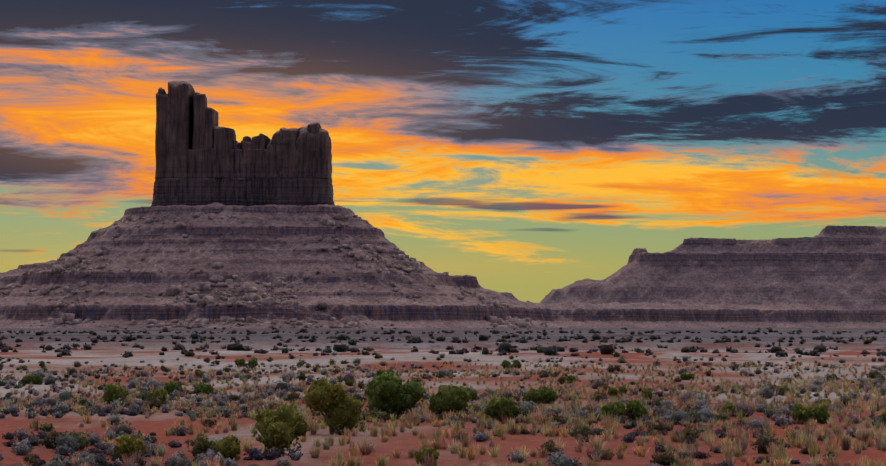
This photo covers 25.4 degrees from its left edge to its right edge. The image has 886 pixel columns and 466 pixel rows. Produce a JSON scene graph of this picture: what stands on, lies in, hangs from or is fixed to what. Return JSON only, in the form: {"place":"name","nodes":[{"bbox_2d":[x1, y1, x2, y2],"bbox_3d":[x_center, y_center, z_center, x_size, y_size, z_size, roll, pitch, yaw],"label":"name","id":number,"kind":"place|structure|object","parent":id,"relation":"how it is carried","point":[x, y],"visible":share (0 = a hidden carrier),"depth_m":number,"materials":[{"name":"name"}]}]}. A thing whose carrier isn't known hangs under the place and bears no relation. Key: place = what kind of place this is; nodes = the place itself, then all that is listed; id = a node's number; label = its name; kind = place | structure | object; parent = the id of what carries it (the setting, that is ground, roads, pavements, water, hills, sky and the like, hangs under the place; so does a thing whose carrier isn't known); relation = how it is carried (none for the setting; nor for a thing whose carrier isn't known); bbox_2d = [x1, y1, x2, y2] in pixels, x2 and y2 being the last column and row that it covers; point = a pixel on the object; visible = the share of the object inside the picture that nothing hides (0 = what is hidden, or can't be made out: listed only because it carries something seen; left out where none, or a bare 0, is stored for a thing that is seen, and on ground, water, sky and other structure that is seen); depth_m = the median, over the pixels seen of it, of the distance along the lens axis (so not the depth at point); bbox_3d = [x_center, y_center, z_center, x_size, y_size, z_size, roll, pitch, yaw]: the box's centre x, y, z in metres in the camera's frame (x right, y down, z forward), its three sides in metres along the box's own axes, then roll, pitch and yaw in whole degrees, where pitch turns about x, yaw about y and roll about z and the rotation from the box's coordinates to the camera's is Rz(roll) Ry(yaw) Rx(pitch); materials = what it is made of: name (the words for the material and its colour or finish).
{"place":"outdoors","nodes":[
{"label":"outdoors","id":0,"kind":"place"},
{"bbox_2d":[0,327,885,465],"bbox_3d":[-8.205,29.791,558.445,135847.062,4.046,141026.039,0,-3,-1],"label":"ground","id":1,"kind":"structure","parent":0,"point":[159,423],"depth_m":242.90,"materials":[{"name":"soil"}]},
{"bbox_2d":[0,202,885,327],"bbox_3d":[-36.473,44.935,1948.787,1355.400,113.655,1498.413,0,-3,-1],"label":"mesa","id":2,"kind":"structure","parent":1,"relation":"on","point":[831,276],"depth_m":1443.87,"materials":[{"name":"brown stone"}]},
{"bbox_2d":[151,81,334,205],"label":"butte","id":3,"kind":"object","parent":2,"relation":"on","point":[202,157],"depth_m":1479.21,"materials":[{"name":"brown stone"}]},
{"bbox_2d":[0,214,552,327],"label":"talus boulders","id":4,"kind":"object","parent":2,"relation":"on","point":[201,300],"visible":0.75,"depth_m":1376.98,"materials":[{"name":"brown stone"}]},
{"bbox_2d":[0,326,885,357],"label":"desert plain","id":5,"kind":"structure","parent":1,"relation":"on","point":[505,347],"depth_m":469.40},
{"bbox_2d":[0,361,885,465],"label":"bunchgrass","id":6,"kind":"object","parent":1,"relation":"on","point":[775,452],"depth_m":101.46,"materials":[{"name":"plant"}]},
{"bbox_2d":[21,357,885,465],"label":"green bushes","id":7,"kind":"object","parent":1,"relation":"on","point":[282,427],"visible":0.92,"depth_m":102.47,"materials":[{"name":"green plant"}]},
{"bbox_2d":[0,350,885,465],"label":"desert shrubs","id":8,"kind":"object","parent":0,"point":[68,446],"depth_m":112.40,"materials":[{"name":"grey plant"}]},
{"bbox_2d":[0,0,885,302],"label":"sky","id":9,"kind":"structure","parent":0,"point":[527,149],"materials":[{"name":"orange"}]}
]}

